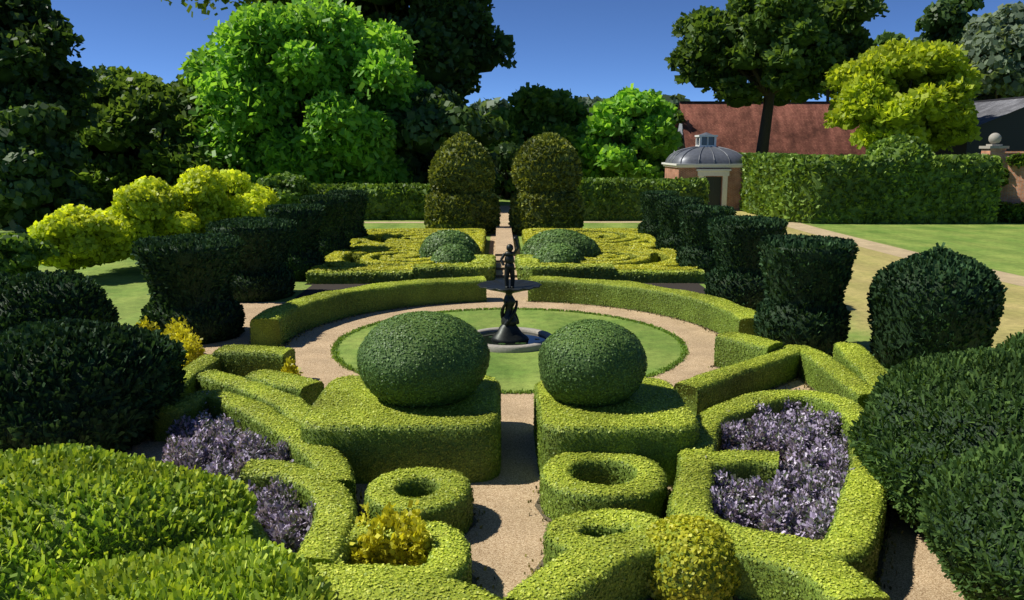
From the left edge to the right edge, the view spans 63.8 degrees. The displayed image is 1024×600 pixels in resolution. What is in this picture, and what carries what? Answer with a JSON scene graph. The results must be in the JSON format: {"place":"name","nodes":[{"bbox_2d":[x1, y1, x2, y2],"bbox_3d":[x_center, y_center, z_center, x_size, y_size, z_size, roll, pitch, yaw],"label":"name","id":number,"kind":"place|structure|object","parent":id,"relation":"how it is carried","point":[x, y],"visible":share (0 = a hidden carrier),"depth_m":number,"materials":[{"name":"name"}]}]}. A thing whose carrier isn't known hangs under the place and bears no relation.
{"place":"outdoors","nodes":[
{"label":"outdoors","id":0,"kind":"place"},
{"bbox_2d":[151,120,167,133],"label":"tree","id":1,"kind":"object","parent":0,"point":[158,127],"visible":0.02,"depth_m":111.34,"materials":[{"name":"green plant"}]},
{"bbox_2d":[15,221,641,223],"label":"cross path","id":2,"kind":"structure","parent":0,"point":[508,222],"depth_m":46.37,"materials":[{"name":"beige gravel"}]},
{"bbox_2d":[484,206,529,303],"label":"path","id":3,"kind":"structure","parent":0,"point":[495,297],"depth_m":24.09,"materials":[{"name":"beige gravel"}]},
{"bbox_2d":[495,226,517,279],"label":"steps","id":4,"kind":"structure","parent":3,"relation":"on","point":[504,237],"depth_m":31.90,"materials":[{"name":"stone"}]},
{"bbox_2d":[0,164,1023,370],"bbox_3d":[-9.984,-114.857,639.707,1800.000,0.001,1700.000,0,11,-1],"label":"lawn","id":5,"kind":"structure","parent":0,"point":[998,246],"depth_m":31.19,"materials":[{"name":"green plant"}]},
{"bbox_2d":[0,232,59,275],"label":"shrub","id":6,"kind":"object","parent":5,"relation":"on","point":[22,253],"visible":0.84,"depth_m":22.99,"materials":[{"name":"green plant"}]},
{"bbox_2d":[0,0,102,144],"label":"tree","id":7,"kind":"object","parent":5,"relation":"on","point":[38,39],"visible":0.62,"depth_m":43.25,"materials":[{"name":"green plant"}]},
{"bbox_2d":[0,101,105,230],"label":"tree","id":8,"kind":"object","parent":5,"relation":"on","point":[37,184],"visible":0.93,"depth_m":37.97,"materials":[{"name":"green plant"}]},
{"bbox_2d":[0,269,121,332],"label":"yew bush","id":9,"kind":"object","parent":5,"relation":"on","point":[42,296],"depth_m":16.02,"materials":[{"name":"green plant"}]},
{"bbox_2d":[27,204,117,270],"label":"shrub","id":10,"kind":"object","parent":5,"relation":"on","point":[68,230],"visible":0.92,"depth_m":25.77,"materials":[{"name":"yellow plant"}]},
{"bbox_2d":[0,316,187,453],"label":"dark yew","id":11,"kind":"object","parent":5,"relation":"on","point":[115,386],"visible":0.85,"depth_m":10.87,"materials":[{"name":"green plant"}]},
{"bbox_2d":[93,175,202,263],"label":"shrub","id":12,"kind":"object","parent":5,"relation":"on","point":[136,207],"visible":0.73,"depth_m":27.29,"materials":[{"name":"yellow plant"}]},
{"bbox_2d":[63,63,264,208],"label":"tree","id":13,"kind":"object","parent":5,"relation":"on","point":[124,143],"visible":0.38,"depth_m":54.93,"materials":[{"name":"green plant"}]},
{"bbox_2d":[130,232,246,344],"bbox_3d":[-7.170,-0.243,18.351,2.369,2.409,2.400,0,11,-1],"label":"yew topiary","id":14,"kind":"object","parent":5,"relation":"on","point":[189,277],"visible":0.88,"depth_m":17.64,"materials":[{"name":"green plant"}]},
{"bbox_2d":[154,164,278,233],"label":"shrub","id":15,"kind":"object","parent":5,"relation":"on","point":[209,194],"visible":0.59,"depth_m":29.82,"materials":[{"name":"yellow plant"}]},
{"bbox_2d":[205,216,296,302],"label":"yew topiary","id":16,"kind":"object","parent":5,"relation":"on","point":[264,273],"visible":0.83,"depth_m":22.58,"materials":[{"name":"green plant"}]},
{"bbox_2d":[257,171,315,204],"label":"shrub","id":17,"kind":"object","parent":5,"relation":"on","point":[288,187],"visible":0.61,"depth_m":45.36,"materials":[{"name":"green plant"}]},
{"bbox_2d":[161,0,418,19],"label":"tall tree","id":18,"kind":"object","parent":5,"relation":"on","point":[203,6],"visible":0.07,"depth_m":81.23,"materials":[{"name":"green plant"}]},
{"bbox_2d":[264,203,326,280],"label":"yew topiary","id":19,"kind":"object","parent":5,"relation":"on","point":[305,255],"visible":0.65,"depth_m":26.08,"materials":[{"name":"green plant"}]},
{"bbox_2d":[176,0,433,184],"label":"robinia tree","id":20,"kind":"object","parent":5,"relation":"on","point":[272,83],"visible":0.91,"depth_m":53.30,"materials":[{"name":"green plant"}]},
{"bbox_2d":[298,194,350,255],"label":"yew topiary","id":21,"kind":"object","parent":5,"relation":"on","point":[333,237],"visible":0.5,"depth_m":30.05,"materials":[{"name":"green plant"}]},
{"bbox_2d":[291,284,367,300],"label":"path","id":22,"kind":"structure","parent":5,"relation":"on","point":[313,289],"depth_m":24.77,"materials":[{"name":"beige gravel"}]},
{"bbox_2d":[239,182,431,219],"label":"hedge","id":23,"kind":"object","parent":5,"relation":"on","point":[396,201],"visible":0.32,"depth_m":47.80,"materials":[{"name":"green plant"}]},
{"bbox_2d":[325,189,368,239],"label":"yew topiary","id":24,"kind":"object","parent":5,"relation":"on","point":[355,219],"visible":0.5,"depth_m":33.94,"materials":[{"name":"green plant"}]},
{"bbox_2d":[330,0,516,112],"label":"dark tree","id":25,"kind":"object","parent":5,"relation":"on","point":[459,50],"visible":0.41,"depth_m":74.28,"materials":[{"name":"green plant"}]},
{"bbox_2d":[375,84,508,191],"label":"tree","id":26,"kind":"object","parent":5,"relation":"on","point":[431,122],"visible":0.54,"depth_m":55.49,"materials":[{"name":"green plant"}]},
{"bbox_2d":[418,229,480,257],"bbox_3d":[-2.243,-1.874,29.445,2.297,1.344,2.352,0,11,-1],"label":"bun","id":27,"kind":"object","parent":5,"relation":"on","point":[431,244],"visible":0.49,"depth_m":28.78,"materials":[{"name":"green plant"}]},
{"bbox_2d":[424,131,500,234],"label":"topiary","id":28,"kind":"object","parent":5,"relation":"on","point":[461,177],"visible":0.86,"depth_m":39.36,"materials":[{"name":"green plant"}]},
{"bbox_2d":[470,97,510,112],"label":"tree","id":29,"kind":"object","parent":5,"relation":"on","point":[486,105],"visible":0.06,"depth_m":112.64,"materials":[{"name":"green plant"}]},
{"bbox_2d":[493,140,517,198],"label":"tree","id":30,"kind":"object","parent":5,"relation":"on","point":[506,151],"visible":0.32,"depth_m":66.03,"materials":[{"name":"green plant"}]},
{"bbox_2d":[481,82,589,187],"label":"tree","id":31,"kind":"object","parent":5,"relation":"on","point":[535,110],"visible":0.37,"depth_m":69.61,"materials":[{"name":"green plant"}]},
{"bbox_2d":[118,300,967,599],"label":"parterre gravel","id":32,"kind":"structure","parent":5,"relation":"on","point":[504,540],"depth_m":10.46,"materials":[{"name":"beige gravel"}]},
{"bbox_2d":[118,315,205,365],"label":"shrub","id":33,"kind":"object","parent":32,"relation":"on","point":[193,347],"visible":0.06,"depth_m":16.00,"materials":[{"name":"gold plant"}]},
{"bbox_2d":[0,443,340,599],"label":"hedge","id":34,"kind":"object","parent":32,"relation":"on","point":[77,522],"visible":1,"depth_m":6.44,"materials":[{"name":"green plant"}]},
{"bbox_2d":[150,354,356,504],"bbox_3d":[-3.749,1.746,12.134,3.868,0.558,5.878,0,11,-1],"label":"box scroll","id":35,"kind":"object","parent":32,"relation":"on","point":[264,419],"visible":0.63,"depth_m":11.78,"materials":[{"name":"green plant"}]},
{"bbox_2d":[196,369,310,423],"bbox_3d":[-3.850,1.661,12.576,2.745,0.558,2.914,0,11,-1],"label":"box scroll","id":36,"kind":"object","parent":32,"relation":"on","point":[294,407],"visible":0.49,"depth_m":12.79,"materials":[{"name":"green plant"}]},
{"bbox_2d":[212,344,295,376],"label":"box block","id":37,"kind":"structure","parent":32,"relation":"on","point":[243,360],"depth_m":14.70,"materials":[{"name":"green plant"}]},
{"bbox_2d":[251,514,268,541],"bbox_3d":[-2.758,2.511,8.019,2.110,0.559,2.954,0,11,-1],"label":"box scroll","id":38,"kind":"object","parent":32,"relation":"on","point":[259,531],"visible":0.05,"depth_m":8.10,"materials":[{"name":"green plant"}]},
{"bbox_2d":[244,369,323,405],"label":"box block","id":39,"kind":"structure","parent":32,"relation":"on","point":[308,390],"depth_m":12.99,"materials":[{"name":"green plant"}]},
{"bbox_2d":[281,356,303,375],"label":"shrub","id":40,"kind":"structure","parent":32,"relation":"on","point":[289,366],"depth_m":14.38,"materials":[{"name":"plant"}]},
{"bbox_2d":[239,458,358,563],"bbox_3d":[-2.374,2.369,8.769,1.592,0.560,2.585,0,11,-1],"label":"box scroll","id":41,"kind":"object","parent":32,"relation":"on","point":[335,512],"visible":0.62,"depth_m":8.78,"materials":[{"name":"green plant"}]},
{"bbox_2d":[250,276,486,346],"bbox_3d":[-3.579,0.091,20.664,2.000,0.687,7.602,8,13,38],"label":"curved hedge","id":42,"kind":"object","parent":32,"relation":"on","point":[277,325],"visible":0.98,"depth_m":20.76,"materials":[{"name":"green plant"}]},
{"bbox_2d":[306,518,471,583],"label":"curved hedge","id":43,"kind":"object","parent":32,"relation":"on","point":[449,555],"visible":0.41,"depth_m":7.69,"materials":[{"name":"green plant"}]},
{"bbox_2d":[348,500,434,566],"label":"shrub","id":44,"kind":"object","parent":32,"relation":"on","point":[373,549],"visible":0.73,"depth_m":7.99,"materials":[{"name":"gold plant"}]},
{"bbox_2d":[299,374,501,483],"bbox_3d":[-1.453,1.727,11.540,2.618,0.812,2.459,0,11,-1],"label":"hedge","id":45,"kind":"object","parent":32,"relation":"on","point":[362,428],"visible":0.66,"depth_m":10.40,"materials":[{"name":"green plant"}]},
{"bbox_2d":[357,311,489,407],"bbox_3d":[-1.231,0.774,11.456,1.864,1.220,1.830,0,11,-1],"label":"topiary ball","id":46,"kind":"object","parent":45,"relation":"on","point":[420,359],"visible":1,"depth_m":10.82,"materials":[{"name":"green plant"}]},
{"bbox_2d":[327,570,504,599],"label":"hedge","id":47,"kind":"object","parent":32,"relation":"on","point":[386,585],"depth_m":7.00,"materials":[{"name":"green plant"}]},
{"bbox_2d":[364,466,473,534],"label":"ring hedge","id":48,"kind":"object","parent":32,"relation":"on","point":[444,495],"visible":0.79,"depth_m":9.13,"materials":[{"name":"green plant"}]},
{"bbox_2d":[330,307,689,393],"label":"circular lawn","id":49,"kind":"structure","parent":32,"relation":"on","point":[513,372],"depth_m":17.83,"materials":[{"name":"green plant"}]},
{"bbox_2d":[477,327,551,352],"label":"pond kerb","id":50,"kind":"structure","parent":49,"relation":"on","point":[515,348],"depth_m":17.13,"materials":[{"name":"stone"}]},
{"bbox_2d":[481,331,545,344],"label":"pond water","id":51,"kind":"structure","parent":50,"relation":"in","point":[531,337],"depth_m":18.03,"materials":[{"name":"blue liquid"}]},
{"bbox_2d":[477,237,541,343],"bbox_3d":[-0.055,-0.239,17.758,1.412,2.269,1.385,0,11,-1],"label":"fountain statue","id":52,"kind":"object","parent":51,"relation":"on","point":[509,331],"visible":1,"depth_m":17.70,"materials":[{"name":"brown metal"}]},
{"bbox_2d":[542,507,658,565],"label":"ring-shaped hedge","id":53,"kind":"object","parent":32,"relation":"on","point":[563,533],"visible":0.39,"depth_m":8.37,"materials":[{"name":"green plant"}]},
{"bbox_2d":[534,496,666,521],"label":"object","id":54,"kind":"object","parent":32,"relation":"on","point":[538,507],"visible":0.06,"depth_m":9.62,"materials":[{"name":"green plant"}]},
{"bbox_2d":[539,451,668,519],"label":"ring-shaped hedge","id":55,"kind":"object","parent":32,"relation":"on","point":[574,482],"visible":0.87,"depth_m":9.44,"materials":[{"name":"green plant"}]},
{"bbox_2d":[533,377,699,484],"bbox_3d":[1.369,1.746,11.436,2.098,0.812,2.360,0,11,-1],"label":"hedge","id":56,"kind":"object","parent":32,"relation":"on","point":[654,419],"visible":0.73,"depth_m":10.40,"materials":[{"name":"green plant"}]},
{"bbox_2d":[538,319,647,407],"bbox_3d":[1.111,0.832,11.412,1.502,1.121,1.520,0,11,-1],"label":"topiary ball","id":57,"kind":"object","parent":56,"relation":"on","point":[590,363],"visible":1,"depth_m":10.88,"materials":[{"name":"green plant"}]},
{"bbox_2d":[528,276,756,335],"bbox_3d":[3.403,0.087,20.706,2.068,0.679,7.733,-9,14,-39],"label":"curved hedge","id":58,"kind":"object","parent":32,"relation":"on","point":[718,314],"visible":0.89,"depth_m":21.14,"materials":[{"name":"green plant"}]},
{"bbox_2d":[502,523,890,599],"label":"hedge","id":59,"kind":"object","parent":32,"relation":"on","point":[615,566],"depth_m":7.46,"materials":[{"name":"green plant"}]},
{"bbox_2d":[645,513,740,599],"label":"topiary ball","id":60,"kind":"object","parent":59,"relation":"on","point":[694,559],"visible":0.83,"depth_m":7.62,"materials":[{"name":"plant"}]},
{"bbox_2d":[714,332,783,366],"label":"box block","id":61,"kind":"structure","parent":32,"relation":"on","point":[732,348],"depth_m":15.61,"materials":[{"name":"green plant"}]},
{"bbox_2d":[674,344,872,416],"bbox_3d":[4.189,1.377,14.134,3.243,0.550,3.307,0,11,-1],"label":"hedge","id":62,"kind":"object","parent":32,"relation":"on","point":[819,371],"visible":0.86,"depth_m":13.90,"materials":[{"name":"green plant"}]},
{"bbox_2d":[666,389,887,581],"bbox_3d":[3.384,2.096,10.243,3.552,0.560,5.454,0,11,-1],"label":"box scroll","id":63,"kind":"object","parent":32,"relation":"on","point":[854,534],"visible":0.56,"depth_m":9.01,"materials":[{"name":"green plant"}]},
{"bbox_2d":[753,232,859,357],"bbox_3d":[6.054,-0.069,17.062,2.001,2.541,2.007,0,11,-1],"label":"yew topiary","id":64,"kind":"object","parent":32,"relation":"on","point":[807,279],"visible":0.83,"depth_m":16.41,"materials":[{"name":"green plant"}]},
{"bbox_2d":[832,342,887,387],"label":"hedge","id":65,"kind":"object","parent":32,"relation":"on","point":[863,363],"visible":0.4,"depth_m":14.57,"materials":[{"name":"green plant"}]},
{"label":"sage bed soil","id":66,"kind":"structure","parent":32,"relation":"on","visible":0},
{"bbox_2d":[698,449,779,485],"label":"hedge","id":67,"kind":"object","parent":66,"relation":"on","point":[762,464],"visible":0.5,"depth_m":9.91,"materials":[{"name":"green plant"}]},
{"bbox_2d":[710,387,854,540],"bbox_3d":[3.563,1.976,10.837,2.098,0.548,5.096,3,11,18],"label":"flower bed","id":68,"kind":"object","parent":66,"relation":"on","point":[800,497],"visible":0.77,"depth_m":9.74,"materials":[{"name":"purple plant"}]},
{"label":"sage bed soil","id":69,"kind":"structure","parent":32,"relation":"on","visible":0},
{"bbox_2d":[160,391,315,553],"bbox_3d":[-3.414,2.037,10.548,1.820,0.540,5.319,-8,13,-36],"label":"flower bed","id":70,"kind":"object","parent":69,"relation":"on","point":[211,446],"visible":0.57,"depth_m":10.36,"materials":[{"name":"purple plant"}]},
{"bbox_2d":[508,132,584,235],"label":"topiary","id":71,"kind":"object","parent":5,"relation":"on","point":[546,172],"visible":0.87,"depth_m":39.05,"materials":[{"name":"green plant"}]},
{"bbox_2d":[520,228,600,257],"bbox_3d":[1.763,-1.896,29.582,2.951,1.347,2.570,0,11,-1],"label":"bun","id":72,"kind":"object","parent":5,"relation":"on","point":[586,246],"visible":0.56,"depth_m":28.89,"materials":[{"name":"green plant"}]},
{"bbox_2d":[578,94,604,115],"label":"tree","id":73,"kind":"object","parent":5,"relation":"on","point":[589,101],"visible":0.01,"depth_m":110.32,"materials":[{"name":"green plant"}]},
{"bbox_2d":[571,83,682,178],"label":"tree","id":74,"kind":"object","parent":5,"relation":"on","point":[628,132],"visible":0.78,"depth_m":66.72,"materials":[{"name":"green plant"}]},
{"bbox_2d":[577,177,709,220],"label":"hedge","id":75,"kind":"object","parent":5,"relation":"on","point":[612,199],"visible":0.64,"depth_m":47.34,"materials":[{"name":"green plant"}]},
{"bbox_2d":[660,109,685,177],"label":"tree","id":76,"kind":"object","parent":5,"relation":"on","point":[679,117],"visible":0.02,"depth_m":86.79,"materials":[{"name":"green plant"}]},
{"bbox_2d":[662,93,689,150],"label":"tree","id":77,"kind":"object","parent":5,"relation":"on","point":[675,98],"visible":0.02,"depth_m":109.20,"materials":[{"name":"green plant"}]},
{"bbox_2d":[649,283,704,293],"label":"path","id":78,"kind":"structure","parent":5,"relation":"on","point":[696,287],"depth_m":25.13,"materials":[{"name":"beige gravel"}]},
{"bbox_2d":[662,132,742,210],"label":"summerhouse","id":79,"kind":"structure","parent":5,"relation":"on","point":[718,168],"depth_m":54.74,"materials":[{"name":"metal"}]},
{"bbox_2d":[703,215,788,309],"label":"yew topiary","id":80,"kind":"object","parent":5,"relation":"on","point":[734,275],"visible":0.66,"depth_m":21.28,"materials":[{"name":"green plant"}]},
{"bbox_2d":[673,101,865,154],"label":"tiled barn","id":81,"kind":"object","parent":5,"relation":"on","point":[797,128],"visible":0.23,"depth_m":86.73,"materials":[{"name":"tile"}]},
{"bbox_2d":[664,0,889,152],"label":"oak tree","id":82,"kind":"object","parent":5,"relation":"on","point":[778,52],"visible":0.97,"depth_m":69.79,"materials":[{"name":"green plant"}]},
{"bbox_2d":[739,152,1004,223],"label":"tall hedge","id":83,"kind":"object","parent":5,"relation":"on","point":[966,188],"visible":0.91,"depth_m":45.40,"materials":[{"name":"green plant"}]},
{"bbox_2d":[865,134,934,176],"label":"shrub","id":84,"kind":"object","parent":83,"relation":"on","point":[903,148],"depth_m":45.36,"materials":[{"name":"green plant"}]},
{"bbox_2d":[873,30,907,44],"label":"tree","id":85,"kind":"object","parent":5,"relation":"on","point":[881,39],"visible":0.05,"depth_m":124.91,"materials":[{"name":"green plant"}]},
{"bbox_2d":[820,37,984,151],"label":"yellow tree","id":86,"kind":"object","parent":5,"relation":"on","point":[926,91],"visible":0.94,"depth_m":62.14,"materials":[{"name":"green plant"}]},
{"bbox_2d":[847,329,1023,599],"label":"dark yew","id":87,"kind":"object","parent":5,"relation":"on","point":[937,442],"visible":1,"depth_m":8.36,"materials":[{"name":"green plant"}]},
{"bbox_2d":[866,242,1007,368],"bbox_3d":[8.138,0.134,15.924,2.446,2.519,2.379,0,11,-1],"label":"yew bush","id":88,"kind":"object","parent":5,"relation":"on","point":[938,298],"visible":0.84,"depth_m":15.15,"materials":[{"name":"green plant"}]},
{"bbox_2d":[913,0,984,44],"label":"conifer tree","id":89,"kind":"object","parent":5,"relation":"on","point":[946,20],"visible":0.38,"depth_m":113.95,"materials":[{"name":"green plant"}]},
{"bbox_2d":[951,1,1023,100],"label":"grey green tree","id":90,"kind":"object","parent":5,"relation":"on","point":[992,44],"visible":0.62,"depth_m":98.02,"materials":[{"name":"green plant"}]},
{"bbox_2d":[979,133,1023,203],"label":"gate pier","id":91,"kind":"structure","parent":5,"relation":"on","point":[1012,192],"depth_m":46.72,"materials":[{"name":"brick"}]},
{"bbox_2d":[997,152,1023,222],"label":"wall climber plants","id":92,"kind":"object","parent":91,"relation":"attached to","point":[1009,212],"depth_m":46.25,"materials":[{"name":"green plant"}]},
{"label":"knot bed soil","id":93,"kind":"structure","parent":5,"relation":"on","visible":0},
{"bbox_2d":[532,243,584,263],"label":"topiary dome","id":94,"kind":"structure","parent":93,"relation":"on","point":[559,253],"depth_m":27.35,"materials":[{"name":"green plant"}]},
{"bbox_2d":[514,254,614,280],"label":"knot hedge","id":95,"kind":"object","parent":93,"relation":"on","point":[527,266],"visible":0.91,"depth_m":25.69,"materials":[{"name":"green plant"}]},
{"bbox_2d":[521,227,697,270],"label":"parterre hedge","id":96,"kind":"object","parent":93,"relation":"on","point":[627,249],"visible":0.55,"depth_m":30.17,"materials":[{"name":"yellow plant"}]},
{"bbox_2d":[637,190,679,236],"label":"yew topiary","id":97,"kind":"object","parent":93,"relation":"on","point":[649,223],"visible":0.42,"depth_m":35.19,"materials":[{"name":"green plant"}]},
{"bbox_2d":[612,269,705,282],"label":"hedge","id":98,"kind":"object","parent":93,"relation":"on","point":[667,276],"visible":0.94,"depth_m":25.73,"materials":[{"name":"green plant"}]},
{"bbox_2d":[654,196,704,249],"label":"yew topiary","id":99,"kind":"object","parent":93,"relation":"on","point":[669,235],"visible":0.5,"depth_m":30.54,"materials":[{"name":"green plant"}]},
{"bbox_2d":[675,204,736,280],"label":"yew topiary","id":100,"kind":"object","parent":93,"relation":"on","point":[695,249],"visible":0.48,"depth_m":26.18,"materials":[{"name":"green plant"}]},
{"bbox_2d":[51,0,1023,106],"label":"sky","id":101,"kind":"structure","parent":0,"point":[593,48],"materials":[{"name":"blue"}]},
{"bbox_2d":[787,222,1023,286],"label":"lawn path","id":102,"kind":"structure","parent":0,"point":[1014,279],"depth_m":35.20,"materials":[{"name":"beige gravel"}]},
{"bbox_2d":[934,96,1023,155],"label":"black barn","id":103,"kind":"structure","parent":0,"point":[1003,118],"depth_m":65.44,"materials":[{"name":"stone"}]},
{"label":"knot bed soil","id":104,"kind":"structure","parent":0,"visible":0},
{"bbox_2d":[306,270,413,283],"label":"hedge","id":105,"kind":"object","parent":104,"relation":"on","point":[341,277],"visible":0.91,"depth_m":25.58,"materials":[{"name":"green plant"}]},
{"bbox_2d":[310,228,485,270],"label":"parterre hedge","id":106,"kind":"object","parent":104,"relation":"on","point":[388,249],"visible":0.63,"depth_m":29.97,"materials":[{"name":"yellow plant"}]},
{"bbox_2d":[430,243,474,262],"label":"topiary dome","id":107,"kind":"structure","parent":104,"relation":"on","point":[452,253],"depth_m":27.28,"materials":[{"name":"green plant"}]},
{"bbox_2d":[412,254,495,280],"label":"knot hedge","id":108,"kind":"object","parent":104,"relation":"on","point":[484,265],"visible":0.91,"depth_m":25.63,"materials":[{"name":"green plant"}]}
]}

